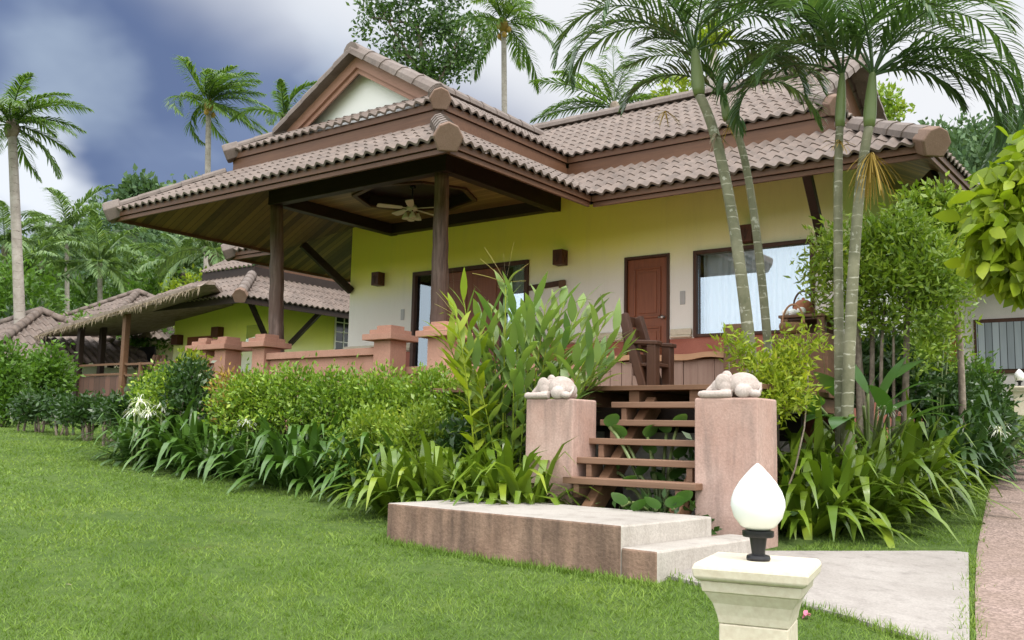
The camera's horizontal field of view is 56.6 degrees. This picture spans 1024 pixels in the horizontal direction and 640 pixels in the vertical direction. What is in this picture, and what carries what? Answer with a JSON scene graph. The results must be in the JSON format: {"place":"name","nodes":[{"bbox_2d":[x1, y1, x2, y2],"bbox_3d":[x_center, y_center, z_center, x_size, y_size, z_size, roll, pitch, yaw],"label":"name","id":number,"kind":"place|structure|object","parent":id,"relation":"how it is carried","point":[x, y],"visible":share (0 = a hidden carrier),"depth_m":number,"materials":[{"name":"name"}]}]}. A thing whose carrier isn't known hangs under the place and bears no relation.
{"place":"outdoors","nodes":[
{"label":"outdoors","id":0,"kind":"place"},
{"bbox_2d":[1,224,254,297],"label":"hills","id":1,"kind":"structure","parent":0,"point":[137,237],"depth_m":103.07,"materials":[{"name":"green plant"}]},
{"bbox_2d":[103,163,172,227],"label":"hilltop tree","id":2,"kind":"object","parent":1,"relation":"on","point":[133,185],"visible":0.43,"depth_m":104.71,"materials":[{"name":"green plant"}]},
{"bbox_2d":[0,104,1023,312],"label":"hill forest","id":3,"kind":"object","parent":1,"relation":"on","point":[964,148],"visible":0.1,"depth_m":84.70,"materials":[{"name":"green plant"}]},
{"bbox_2d":[0,404,1023,639],"bbox_3d":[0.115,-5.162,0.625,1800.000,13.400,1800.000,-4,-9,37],"label":"lawn","id":4,"kind":"structure","parent":0,"point":[784,541],"depth_m":6.43,"materials":[{"name":"plant"}]},
{"bbox_2d":[0,334,41,427],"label":"garden bush","id":5,"kind":"object","parent":4,"relation":"on","point":[11,384],"visible":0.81,"depth_m":20.20,"materials":[{"name":"green plant"}]},
{"bbox_2d":[0,383,60,431],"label":"garden bush","id":6,"kind":"object","parent":4,"relation":"on","point":[23,407],"visible":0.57,"depth_m":18.50,"materials":[{"name":"green plant"}]},
{"bbox_2d":[0,248,71,317],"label":"garden tree","id":7,"kind":"object","parent":4,"relation":"on","point":[6,296],"visible":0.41,"depth_m":37.49,"materials":[{"name":"green plant"}]},
{"bbox_2d":[0,200,72,290],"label":"coconut palm","id":8,"kind":"object","parent":4,"relation":"on","point":[6,239],"visible":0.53,"depth_m":48.82,"materials":[{"name":"green plant"}]},
{"bbox_2d":[0,235,86,312],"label":"coconut palm","id":9,"kind":"object","parent":4,"relation":"on","point":[37,253],"visible":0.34,"depth_m":44.84,"materials":[{"name":"green plant"}]},
{"bbox_2d":[0,72,93,360],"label":"coconut palm","id":10,"kind":"object","parent":4,"relation":"on","point":[11,130],"visible":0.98,"depth_m":29.64,"materials":[{"name":"green plant"}]},
{"bbox_2d":[21,335,85,424],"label":"garden bush","id":11,"kind":"object","parent":4,"relation":"on","point":[51,371],"visible":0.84,"depth_m":22.28,"materials":[{"name":"green plant"}]},
{"bbox_2d":[9,184,136,312],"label":"coconut palm","id":12,"kind":"object","parent":4,"relation":"on","point":[69,222],"visible":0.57,"depth_m":52.94,"materials":[{"name":"green plant"}]},
{"bbox_2d":[48,387,120,440],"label":"garden bush","id":13,"kind":"object","parent":4,"relation":"on","point":[76,408],"visible":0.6,"depth_m":16.60,"materials":[{"name":"green plant"}]},
{"bbox_2d":[0,306,169,413],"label":"cottage","id":14,"kind":"structure","parent":4,"relation":"on","point":[30,325],"depth_m":29.68,"materials":[{"name":"tile"}]},
{"bbox_2d":[38,209,162,308],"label":"coconut palm","id":15,"kind":"object","parent":4,"relation":"on","point":[102,267],"visible":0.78,"depth_m":46.09,"materials":[{"name":"green plant"}]},
{"bbox_2d":[60,289,169,342],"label":"red roof cottage","id":16,"kind":"structure","parent":4,"relation":"on","point":[120,300],"depth_m":37.15,"materials":[{"name":"beige paint"}]},
{"bbox_2d":[83,386,152,445],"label":"garden bush","id":17,"kind":"object","parent":4,"relation":"on","point":[112,403],"visible":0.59,"depth_m":15.47,"materials":[{"name":"green plant"}]},
{"bbox_2d":[91,411,172,467],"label":"strap lily","id":18,"kind":"object","parent":4,"relation":"on","point":[124,442],"visible":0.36,"depth_m":12.62,"materials":[{"name":"green plant"}]},
{"bbox_2d":[91,326,174,380],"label":"pale cottage","id":19,"kind":"structure","parent":4,"relation":"on","point":[150,351],"depth_m":31.43,"materials":[{"name":"beige paint"}]},
{"bbox_2d":[34,280,232,420],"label":"thatched pavilion","id":20,"kind":"structure","parent":4,"relation":"on","point":[125,322],"depth_m":27.06,"materials":[{"name":"wood"}]},
{"bbox_2d":[89,394,215,467],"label":"strap lily","id":21,"kind":"object","parent":4,"relation":"on","point":[158,443],"visible":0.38,"depth_m":12.31,"materials":[{"name":"green plant"}]},
{"bbox_2d":[117,251,191,294],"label":"garden tree","id":22,"kind":"object","parent":4,"relation":"on","point":[152,286],"visible":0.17,"depth_m":42.92,"materials":[{"name":"green plant"}]},
{"bbox_2d":[119,359,200,423],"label":"hedge bush","id":23,"kind":"object","parent":4,"relation":"on","point":[152,390],"visible":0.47,"depth_m":12.88,"materials":[{"name":"green plant"}]},
{"bbox_2d":[129,233,218,291],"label":"coconut palm","id":24,"kind":"object","parent":4,"relation":"on","point":[187,265],"visible":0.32,"depth_m":43.61,"materials":[{"name":"green plant"}]},
{"bbox_2d":[129,407,224,476],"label":"strap lily","id":25,"kind":"object","parent":4,"relation":"on","point":[203,427],"visible":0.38,"depth_m":12.02,"materials":[{"name":"green plant"}]},
{"bbox_2d":[154,351,217,425],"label":"hedge bush","id":26,"kind":"object","parent":4,"relation":"on","point":[192,387],"visible":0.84,"depth_m":12.71,"materials":[{"name":"green plant"}]},
{"bbox_2d":[144,228,243,290],"bbox_3d":[-10.411,-0.091,32.667,4.784,7.782,4.282,-4,-9,37],"label":"coconut palm","id":27,"kind":"object","parent":4,"relation":"on","point":[213,254],"visible":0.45,"depth_m":32.48,"materials":[{"name":"green plant"}]},
{"bbox_2d":[155,417,234,479],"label":"strap lily","id":28,"kind":"object","parent":4,"relation":"on","point":[213,432],"visible":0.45,"depth_m":11.72,"materials":[{"name":"green plant"}]},
{"bbox_2d":[151,421,264,484],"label":"strap lily","id":29,"kind":"object","parent":4,"relation":"on","point":[227,467],"visible":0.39,"depth_m":11.47,"materials":[{"name":"green plant"}]},
{"bbox_2d":[162,54,271,271],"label":"coconut palm","id":30,"kind":"object","parent":4,"relation":"on","point":[214,84],"visible":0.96,"depth_m":40.93,"materials":[{"name":"green plant"}]},
{"bbox_2d":[177,410,286,479],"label":"strap lily","id":31,"kind":"object","parent":4,"relation":"on","point":[236,459],"visible":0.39,"depth_m":11.39,"materials":[{"name":"green plant"}]},
{"bbox_2d":[118,259,349,371],"bbox_3d":[-6.489,0.516,29.238,5.867,6.913,9.170,-4,-9,37],"label":"neighbour bungalow","id":32,"kind":"object","parent":4,"relation":"on","point":[316,312],"visible":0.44,"depth_m":27.09,"materials":[{"name":"paint"}]},
{"bbox_2d":[197,352,287,447],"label":"hedge bush","id":33,"kind":"object","parent":4,"relation":"on","point":[244,379],"visible":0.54,"depth_m":12.00,"materials":[{"name":"green plant"}]},
{"bbox_2d":[196,410,329,494],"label":"strap lily","id":34,"kind":"object","parent":4,"relation":"on","point":[278,452],"visible":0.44,"depth_m":10.69,"materials":[{"name":"green plant"}]},
{"bbox_2d":[229,78,316,281],"bbox_3d":[-8.834,-2.478,35.447,3.735,13.213,3.216,4,-8,-24],"label":"coconut palm","id":35,"kind":"object","parent":4,"relation":"on","point":[281,97],"visible":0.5,"depth_m":35.91,"materials":[{"name":"green plant"}]},
{"bbox_2d":[205,417,350,497],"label":"strap lily","id":36,"kind":"object","parent":4,"relation":"on","point":[304,464],"visible":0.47,"depth_m":10.54,"materials":[{"name":"green plant"}]},
{"bbox_2d":[230,352,328,433],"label":"hedge bush","id":37,"kind":"object","parent":4,"relation":"on","point":[280,412],"visible":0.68,"depth_m":11.86,"materials":[{"name":"green plant"}]},
{"bbox_2d":[287,353,374,439],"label":"hedge bush","id":38,"kind":"object","parent":4,"relation":"on","point":[331,387],"visible":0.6,"depth_m":11.58,"materials":[{"name":"green plant"}]},
{"bbox_2d":[271,430,397,499],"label":"strap lily","id":39,"kind":"object","parent":4,"relation":"on","point":[335,464],"visible":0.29,"depth_m":10.10,"materials":[{"name":"green plant"}]},
{"bbox_2d":[288,420,418,507],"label":"strap lily","id":40,"kind":"object","parent":4,"relation":"on","point":[353,449],"visible":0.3,"depth_m":10.01,"materials":[{"name":"green plant"}]},
{"bbox_2d":[320,396,408,498],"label":"hedge bush","id":41,"kind":"object","parent":4,"relation":"on","point":[362,424],"visible":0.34,"depth_m":10.24,"materials":[{"name":"green plant"}]},
{"bbox_2d":[315,441,419,517],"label":"strap lily","id":42,"kind":"object","parent":4,"relation":"on","point":[383,483],"visible":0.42,"depth_m":8.89,"materials":[{"name":"green plant"}]},
{"bbox_2d":[331,359,412,435],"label":"hedge bush","id":43,"kind":"object","parent":4,"relation":"on","point":[368,393],"visible":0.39,"depth_m":11.32,"materials":[{"name":"green plant"}]},
{"bbox_2d":[339,448,453,512],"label":"strap lily","id":44,"kind":"object","parent":4,"relation":"on","point":[406,484],"visible":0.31,"depth_m":8.68,"materials":[{"name":"green plant"}]},
{"bbox_2d":[362,392,452,474],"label":"hedge bush","id":45,"kind":"object","parent":4,"relation":"on","point":[411,426],"visible":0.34,"depth_m":9.98,"materials":[{"name":"green plant"}]},
{"bbox_2d":[377,359,457,428],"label":"hedge bush","id":46,"kind":"object","parent":4,"relation":"on","point":[416,387],"visible":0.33,"depth_m":11.01,"materials":[{"name":"green plant"}]},
{"bbox_2d":[345,0,493,89],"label":"broadleaf tree","id":47,"kind":"object","parent":4,"relation":"on","point":[453,58],"visible":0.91,"depth_m":32.00,"materials":[{"name":"green plant"}]},
{"bbox_2d":[370,422,503,501],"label":"strap lily","id":48,"kind":"object","parent":4,"relation":"on","point":[435,459],"visible":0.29,"depth_m":8.60,"materials":[{"name":"green plant"}]},
{"bbox_2d":[416,366,494,440],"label":"hedge bush","id":49,"kind":"object","parent":4,"relation":"on","point":[449,404],"visible":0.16,"depth_m":10.51,"materials":[{"name":"green plant"}]},
{"bbox_2d":[433,405,523,466],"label":"hedge bush","id":50,"kind":"object","parent":4,"relation":"on","point":[454,441],"visible":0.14,"depth_m":9.73,"materials":[{"name":"green plant"}]},
{"bbox_2d":[410,441,559,505],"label":"strap lily","id":51,"kind":"object","parent":4,"relation":"on","point":[481,491],"visible":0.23,"depth_m":8.28,"materials":[{"name":"green plant"}]},
{"bbox_2d":[435,0,567,112],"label":"coconut palm","id":52,"kind":"object","parent":4,"relation":"on","point":[501,23],"visible":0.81,"depth_m":39.86,"materials":[{"name":"green plant"}]},
{"bbox_2d":[422,445,595,506],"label":"strap lily","id":53,"kind":"object","parent":4,"relation":"on","point":[525,474],"visible":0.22,"depth_m":8.14,"materials":[{"name":"green plant"}]},
{"bbox_2d":[462,435,602,504],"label":"strap lily","id":54,"kind":"object","parent":4,"relation":"on","point":[509,478],"visible":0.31,"depth_m":8.15,"materials":[{"name":"green plant"}]},
{"bbox_2d":[423,247,646,468],"bbox_3d":[0.243,0.606,9.487,2.307,2.769,1.301,1,-7,3],"label":"ginger plant","id":55,"kind":"object","parent":4,"relation":"on","point":[522,327],"visible":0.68,"depth_m":9.30,"materials":[{"name":"green plant"}]},
{"bbox_2d":[102,41,979,454],"bbox_3d":[1.205,-0.605,17.868,14.289,8.147,12.599,-4,-9,37],"label":"villa","id":56,"kind":"object","parent":4,"relation":"on","point":[626,209],"visible":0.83,"depth_m":15.76,"materials":[{"name":"tile"}]},
{"bbox_2d":[409,259,528,366],"bbox_3d":[-0.778,0.086,18.126,2.840,2.210,0.316,-4,-9,37],"label":"french door","id":57,"kind":"structure","parent":56,"relation":"in","point":[489,287],"depth_m":18.12,"materials":[{"name":"brown wood"}]},
{"bbox_2d":[627,257,666,354],"bbox_3d":[2.226,-0.037,15.732,0.745,1.993,0.145,-4,-9,37],"label":"door","id":58,"kind":"structure","parent":56,"relation":"in","point":[646,277],"depth_m":15.76,"materials":[{"name":"red wood"}]},
{"bbox_2d":[693,239,815,337],"bbox_3d":[3.780,-0.453,14.776,1.958,1.398,0.337,-4,-9,37],"label":"window","id":59,"kind":"structure","parent":56,"relation":"in","point":[721,304],"depth_m":14.99,"materials":[{"name":"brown glass"}]},
{"bbox_2d":[772,313,833,392],"bbox_3d":[3.440,0.495,11.104,0.740,1.097,0.750,-4,-9,37],"label":"jar stand","id":60,"kind":"object","parent":56,"relation":"on","point":[827,361],"visible":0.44,"depth_m":10.75,"materials":[{"name":"brown wood"}]},
{"bbox_2d":[526,399,595,505],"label":"stair pillar","id":61,"kind":"structure","parent":4,"relation":"on","point":[553,426],"depth_m":8.55,"materials":[{"name":"pink paint"}]},
{"bbox_2d":[524,375,576,398],"bbox_3d":[0.373,0.616,8.776,0.568,0.233,0.343,-4,-9,37],"label":"elephant statue","id":62,"kind":"object","parent":61,"relation":"on","point":[559,387],"visible":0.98,"depth_m":8.65,"materials":[{"name":"stone"}]},
{"bbox_2d":[387,499,750,582],"bbox_3d":[0.363,1.790,7.342,2.707,0.627,1.446,-4,-9,37],"label":"entry step","id":63,"kind":"object","parent":4,"relation":"on","point":[658,546],"visible":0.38,"depth_m":6.79,"materials":[{"name":"beige stone"}]},
{"bbox_2d":[501,431,694,514],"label":"stone wall","id":64,"kind":"structure","parent":4,"relation":"on","point":[641,453],"depth_m":9.58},
{"bbox_2d":[528,45,675,124],"bbox_3d":[3.097,-2.805,30.761,5.430,13.431,2.272,1,-7,0],"label":"coconut palm","id":65,"kind":"object","parent":4,"relation":"on","point":[547,113],"visible":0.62,"depth_m":31.20,"materials":[{"name":"green plant"}]},
{"bbox_2d":[433,384,834,508],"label":"landing deck","id":66,"kind":"structure","parent":4,"relation":"on","point":[606,396],"depth_m":9.54,"materials":[{"name":"brown wood"}]},
{"bbox_2d":[621,313,676,384],"bbox_3d":[1.506,0.369,10.620,0.505,0.885,0.470,-4,-9,37],"label":"garden armchair","id":67,"kind":"object","parent":66,"relation":"on","point":[647,366],"visible":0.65,"depth_m":10.54,"materials":[{"name":"brown wood"}]},
{"bbox_2d":[603,414,692,512],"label":"taro plant","id":68,"kind":"object","parent":4,"relation":"on","point":[611,421],"visible":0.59,"depth_m":8.24,"materials":[{"name":"green plant"}]},
{"bbox_2d":[563,397,736,514],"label":"open stairs","id":69,"kind":"structure","parent":4,"relation":"on","point":[607,480],"depth_m":8.31,"materials":[{"name":"brown wood"}]},
{"bbox_2d":[550,0,829,375],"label":"manila palm","id":70,"kind":"object","parent":4,"relation":"on","point":[698,90],"visible":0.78,"depth_m":10.29,"materials":[{"name":"green plant"}]},
{"bbox_2d":[650,17,735,98],"bbox_3d":[4.773,-2.330,24.563,1.583,10.807,2.839,5,-8,-25],"label":"tree","id":71,"kind":"object","parent":4,"relation":"on","point":[682,83],"visible":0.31,"depth_m":24.92,"materials":[{"name":"green plant"}]},
{"bbox_2d":[595,431,797,534],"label":"fern undergrowth","id":72,"kind":"object","parent":4,"relation":"on","point":[691,457],"visible":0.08,"depth_m":7.75,"materials":[{"name":"green plant"}]},
{"bbox_2d":[617,26,831,449],"bbox_3d":[2.440,-0.580,10.662,2.522,5.681,1.797,1,-7,0],"label":"manila palm","id":73,"kind":"object","parent":4,"relation":"on","point":[707,68],"visible":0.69,"depth_m":10.93,"materials":[{"name":"green plant"}]},
{"bbox_2d":[695,398,777,548],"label":"stair pillar","id":74,"kind":"structure","parent":4,"relation":"on","point":[735,440],"depth_m":7.55,"materials":[{"name":"pink paint"}]},
{"bbox_2d":[698,371,761,397],"bbox_3d":[1.794,0.523,7.748,0.576,0.233,0.348,-4,-9,37],"label":"elephant statue","id":75,"kind":"object","parent":74,"relation":"on","point":[726,384],"visible":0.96,"depth_m":7.62,"materials":[{"name":"stone"}]},
{"bbox_2d":[692,463,821,639],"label":"bollard lamp","id":76,"kind":"object","parent":4,"relation":"on","point":[757,593],"visible":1,"depth_m":3.29,"materials":[{"name":"beige paint"}]},
{"bbox_2d":[707,312,837,485],"bbox_3d":[2.341,0.950,8.645,1.111,2.098,0.962,-4,-9,37],"label":"shrub","id":77,"kind":"object","parent":4,"relation":"on","point":[776,375],"visible":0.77,"depth_m":8.61,"materials":[{"name":"green plant"}]},
{"bbox_2d":[778,421,884,539],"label":"strap lily","id":78,"kind":"object","parent":4,"relation":"on","point":[798,481],"visible":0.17,"depth_m":8.22,"materials":[{"name":"green plant"}]},
{"bbox_2d":[699,0,968,456],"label":"manila palm","id":79,"kind":"object","parent":4,"relation":"on","point":[805,7],"visible":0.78,"depth_m":9.57,"materials":[{"name":"green plant"}]},
{"bbox_2d":[777,444,917,544],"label":"strap lily","id":80,"kind":"object","parent":4,"relation":"on","point":[801,498],"visible":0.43,"depth_m":8.09,"materials":[{"name":"green plant"}]},
{"bbox_2d":[778,391,929,536],"bbox_3d":[2.925,1.438,9.201,2.265,1.505,2.334,6,-8,-33],"label":"strap lily","id":81,"kind":"object","parent":4,"relation":"on","point":[818,433],"visible":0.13,"depth_m":8.93,"materials":[{"name":"green plant"}]},
{"bbox_2d":[695,0,1023,464],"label":"manila palm","id":82,"kind":"object","parent":4,"relation":"on","point":[969,65],"visible":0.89,"depth_m":9.35,"materials":[{"name":"green plant"}]},
{"bbox_2d":[785,414,947,527],"bbox_3d":[3.125,1.461,9.236,2.122,1.345,2.467,-1,-7,22],"label":"strap lily","id":83,"kind":"object","parent":4,"relation":"on","point":[849,424],"visible":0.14,"depth_m":9.04,"materials":[{"name":"green plant"}]},
{"bbox_2d":[777,434,960,542],"bbox_3d":[2.721,1.594,8.435,2.060,1.168,1.866,6,-8,-33],"label":"strap lily","id":84,"kind":"object","parent":4,"relation":"on","point":[823,476],"visible":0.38,"depth_m":8.21,"materials":[{"name":"green plant"}]},
{"bbox_2d":[777,431,961,547],"bbox_3d":[3.130,1.578,8.650,1.848,1.145,1.943,-3,-8,33],"label":"strap lily","id":85,"kind":"object","parent":4,"relation":"on","point":[868,491],"visible":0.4,"depth_m":8.29,"materials":[{"name":"green plant"}]},
{"bbox_2d":[801,355,958,453],"bbox_3d":[3.574,1.099,9.503,1.925,1.709,1.439,2,-7,-5],"label":"heliconia","id":86,"kind":"object","parent":4,"relation":"on","point":[881,397],"visible":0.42,"depth_m":9.56,"materials":[{"name":"green plant"}]},
{"bbox_2d":[783,401,981,531],"bbox_3d":[3.345,1.414,8.830,2.166,1.397,2.102,7,-9,-39],"label":"strap lily","id":87,"kind":"object","parent":4,"relation":"on","point":[885,464],"visible":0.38,"depth_m":8.56,"materials":[{"name":"green plant"}]},
{"bbox_2d":[784,182,985,448],"bbox_3d":[4.244,0.217,10.847,2.244,3.540,1.467,0,-7,8],"label":"ficus tree","id":88,"kind":"object","parent":4,"relation":"on","point":[901,262],"visible":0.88,"depth_m":10.67,"materials":[{"name":"green plant"}]},
{"bbox_2d":[877,78,915,121],"bbox_3d":[9.590,-1.923,24.602,1.834,8.986,1.562,-4,-9,37],"label":"tree","id":89,"kind":"object","parent":4,"relation":"on","point":[888,102],"visible":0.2,"depth_m":24.81,"materials":[{"name":"green plant"}]},
{"bbox_2d":[854,324,950,428],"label":"garden shrub","id":90,"kind":"object","parent":4,"relation":"on","point":[922,390],"visible":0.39,"depth_m":11.56,"materials":[{"name":"green plant"}]},
{"bbox_2d":[813,415,1021,520],"bbox_3d":[3.766,1.455,9.371,2.323,1.267,1.998,-2,-8,25],"label":"strap lily","id":91,"kind":"object","parent":4,"relation":"on","point":[908,452],"visible":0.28,"depth_m":8.98,"materials":[{"name":"green plant"}]},
{"bbox_2d":[888,170,976,429],"bbox_3d":[5.340,0.008,11.511,1.516,3.647,1.160,0,-7,10],"label":"tree","id":92,"kind":"object","parent":4,"relation":"on","point":[936,200],"visible":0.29,"depth_m":11.51,"materials":[{"name":"green plant"}]},
{"bbox_2d":[896,358,982,423],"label":"garden shrub","id":93,"kind":"object","parent":4,"relation":"on","point":[951,388],"visible":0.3,"depth_m":12.08,"materials":[{"name":"green plant"}]},
{"bbox_2d":[870,415,1023,502],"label":"strap lily","id":94,"kind":"object","parent":4,"relation":"on","point":[932,461],"visible":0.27,"depth_m":9.52,"materials":[{"name":"green plant"}]},
{"bbox_2d":[916,404,1023,483],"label":"strap lily","id":95,"kind":"object","parent":4,"relation":"on","point":[1005,443],"visible":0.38,"depth_m":10.62,"materials":[{"name":"green plant"}]},
{"bbox_2d":[921,360,1023,420],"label":"garden shrub","id":96,"kind":"object","parent":4,"relation":"on","point":[1000,386],"visible":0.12,"depth_m":13.26,"materials":[{"name":"green plant"}]},
{"bbox_2d":[921,390,1023,467],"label":"strap lily","id":97,"kind":"object","parent":4,"relation":"on","point":[978,400],"visible":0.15,"depth_m":11.11,"materials":[{"name":"green plant"}]},
{"bbox_2d":[931,281,1023,400],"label":"bungalow","id":98,"kind":"object","parent":4,"relation":"on","point":[1002,328],"visible":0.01,"depth_m":23.11,"materials":[{"name":"white paint"}]},
{"bbox_2d":[973,317,1023,373],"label":"window","id":99,"kind":"structure","parent":98,"relation":"in","point":[1006,334],"depth_m":23.00,"materials":[{"name":"brown glass"}]},
{"bbox_2d":[938,410,1019,484],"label":"strap lily","id":100,"kind":"object","parent":4,"relation":"on","point":[970,456],"visible":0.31,"depth_m":10.37,"materials":[{"name":"green plant"}]},
{"bbox_2d":[935,409,1022,491],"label":"strap lily","id":101,"kind":"object","parent":4,"relation":"on","point":[959,437],"visible":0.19,"depth_m":10.20,"materials":[{"name":"green plant"}]},
{"bbox_2d":[0,0,1023,252],"label":"sky","id":102,"kind":"structure","parent":0,"point":[116,59],"materials":[{"name":"blue"}]},
{"bbox_2d":[668,551,969,639],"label":"concrete path","id":103,"kind":"structure","parent":0,"point":[914,590],"depth_m":6.00,"materials":[{"name":"grey concrete"}]},
{"bbox_2d":[933,125,1023,312],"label":"lime tree","id":104,"kind":"object","parent":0,"point":[991,223],"visible":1,"depth_m":7.64,"materials":[{"name":"green plant"}]},
{"bbox_2d":[975,456,1023,639],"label":"garden path","id":105,"kind":"structure","parent":0,"point":[1002,558],"depth_m":6.93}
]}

